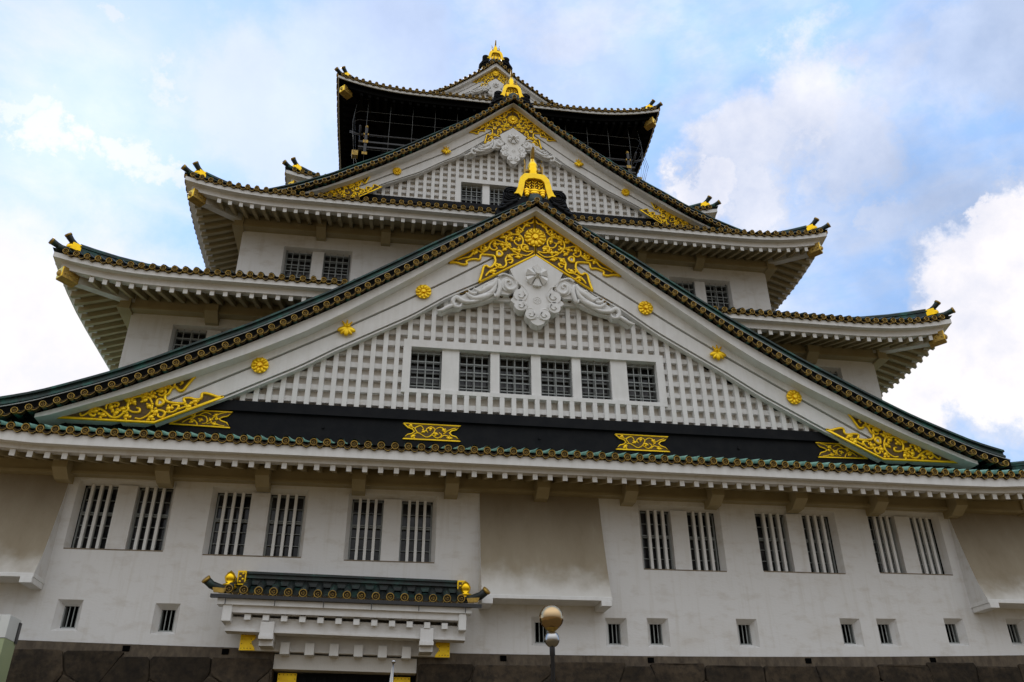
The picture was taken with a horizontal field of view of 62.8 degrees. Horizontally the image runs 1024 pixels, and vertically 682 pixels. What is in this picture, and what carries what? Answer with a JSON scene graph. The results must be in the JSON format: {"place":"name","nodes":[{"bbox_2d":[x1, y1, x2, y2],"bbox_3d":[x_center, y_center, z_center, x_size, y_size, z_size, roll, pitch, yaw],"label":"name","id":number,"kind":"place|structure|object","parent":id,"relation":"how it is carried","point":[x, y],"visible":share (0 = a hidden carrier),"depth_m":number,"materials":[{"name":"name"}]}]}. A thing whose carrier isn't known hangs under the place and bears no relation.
{"place":"outdoors","nodes":[
{"label":"outdoors","id":0,"kind":"place"},
{"bbox_2d":[0,615,21,681],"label":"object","id":1,"kind":"structure","parent":0,"point":[10,627],"depth_m":22.18,"materials":[{"name":"green"}]},
{"bbox_2d":[0,0,1023,461],"label":"sky","id":2,"kind":"structure","parent":0,"point":[897,126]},
{"label":"ground","id":3,"kind":"structure","parent":0,"visible":0},
{"bbox_2d":[389,660,395,681],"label":"flag pole","id":4,"kind":"object","parent":3,"relation":"on","point":[392,672],"visible":1,"depth_m":18.04,"materials":[{"name":"silver metal"}]},
{"bbox_2d":[0,40,1023,681],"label":"castle keep","id":5,"kind":"structure","parent":3,"relation":"on","point":[492,354],"depth_m":29.96,"materials":[{"name":"white paint"}]},
{"bbox_2d":[60,606,78,627],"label":"small window","id":6,"kind":"structure","parent":5,"relation":"in","point":[70,614],"depth_m":25.54,"materials":[{"name":"black"}]},
{"bbox_2d":[63,484,172,551],"bbox_3d":[-12.519,5.719,26.979,2.960,2.155,0.512,4,-29,-8],"label":"window","id":7,"kind":"structure","parent":5,"relation":"in","point":[125,517],"depth_m":27.02,"materials":[{"name":"white paint"}]},
{"bbox_2d":[158,610,175,631],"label":"small window","id":8,"kind":"structure","parent":5,"relation":"in","point":[167,618],"depth_m":25.91,"materials":[{"name":"black"}]},
{"bbox_2d":[172,329,206,349],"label":"window","id":9,"kind":"structure","parent":5,"relation":"in","point":[182,338],"depth_m":32.99,"materials":[{"name":"white glass"}]},
{"bbox_2d":[202,492,304,557],"bbox_3d":[-8.347,6.056,27.516,3.060,2.155,0.512,4,-29,-8],"label":"window","id":10,"kind":"structure","parent":5,"relation":"in","point":[256,524],"depth_m":27.57,"materials":[{"name":"white paint"}]},
{"bbox_2d":[284,250,312,278],"bbox_3d":[-9.687,-3.288,37.922,1.220,1.670,0.420,4,-29,-8],"label":"window","id":11,"kind":"structure","parent":5,"relation":"in","point":[298,264],"depth_m":38.10,"materials":[{"name":"white glass"}]},
{"bbox_2d":[322,253,349,280],"bbox_3d":[-8.036,-3.179,38.148,1.220,1.670,0.420,4,-29,-8],"label":"window","id":12,"kind":"structure","parent":5,"relation":"in","point":[333,266],"depth_m":38.32,"materials":[{"name":"white glass"}]},
{"bbox_2d":[344,498,433,562],"bbox_3d":[-4.046,6.380,28.083,2.930,2.155,0.512,4,-29,-8],"label":"window","id":13,"kind":"structure","parent":5,"relation":"in","point":[388,530],"depth_m":28.14,"materials":[{"name":"white paint"}]},
{"bbox_2d":[535,623,546,642],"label":"small window","id":14,"kind":"structure","parent":5,"relation":"in","point":[540,632],"depth_m":27.45,"materials":[{"name":"black"}]},
{"bbox_2d":[608,624,620,644],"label":"small window","id":15,"kind":"structure","parent":5,"relation":"in","point":[614,635],"depth_m":27.76,"materials":[{"name":"black"}]},
{"bbox_2d":[649,624,662,644],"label":"small window","id":16,"kind":"structure","parent":5,"relation":"in","point":[655,630],"depth_m":27.95,"materials":[{"name":"black"}]},
{"bbox_2d":[640,510,726,571],"bbox_3d":[5.900,7.038,29.442,2.960,2.155,0.512,4,-29,-8],"label":"window","id":17,"kind":"structure","parent":5,"relation":"in","point":[671,540],"depth_m":29.47,"materials":[{"name":"white paint"}]},
{"bbox_2d":[671,280,695,295],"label":"window","id":18,"kind":"structure","parent":5,"relation":"in","point":[688,286],"depth_m":40.72,"materials":[{"name":"white glass"}]},
{"bbox_2d":[705,283,729,307],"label":"window","id":19,"kind":"structure","parent":5,"relation":"in","point":[716,295],"depth_m":40.77,"materials":[{"name":"white glass"}]},
{"bbox_2d":[738,625,751,644],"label":"small window","id":20,"kind":"structure","parent":5,"relation":"in","point":[744,631],"depth_m":28.37,"materials":[{"name":"black"}]},
{"bbox_2d":[755,513,845,573],"bbox_3d":[10.201,7.284,30.052,3.040,2.155,0.512,4,-29,-8],"label":"window","id":21,"kind":"structure","parent":5,"relation":"in","point":[790,543],"depth_m":30.07,"materials":[{"name":"white paint"}]},
{"bbox_2d":[841,624,855,643],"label":"small window","id":22,"kind":"structure","parent":5,"relation":"in","point":[847,630],"depth_m":28.91,"materials":[{"name":"black"}]},
{"bbox_2d":[877,625,891,643],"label":"small window","id":23,"kind":"structure","parent":5,"relation":"in","point":[884,632],"depth_m":29.11,"materials":[{"name":"black"}]},
{"bbox_2d":[868,516,952,574],"bbox_3d":[14.402,7.501,30.659,2.810,2.155,0.512,4,-29,-8],"label":"window","id":24,"kind":"structure","parent":5,"relation":"in","point":[902,545],"depth_m":30.65,"materials":[{"name":"white paint"}]},
{"bbox_2d":[945,624,958,642],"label":"small window","id":25,"kind":"structure","parent":5,"relation":"in","point":[952,635],"depth_m":29.49,"materials":[{"name":"black"}]},
{"bbox_2d":[1007,625,1020,642],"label":"small window","id":26,"kind":"structure","parent":5,"relation":"in","point":[1013,631],"depth_m":29.81,"materials":[{"name":"black"}]},
{"bbox_2d":[6,640,1023,681],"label":"stone base","id":27,"kind":"object","parent":3,"relation":"on","point":[43,661],"visible":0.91,"depth_m":26.25,"materials":[{"name":"stone"}]},
{"bbox_2d":[539,604,563,681],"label":"street lamp","id":28,"kind":"object","parent":3,"relation":"on","point":[551,617],"visible":1,"depth_m":15.27,"materials":[{"name":"gold glass"}]}
]}

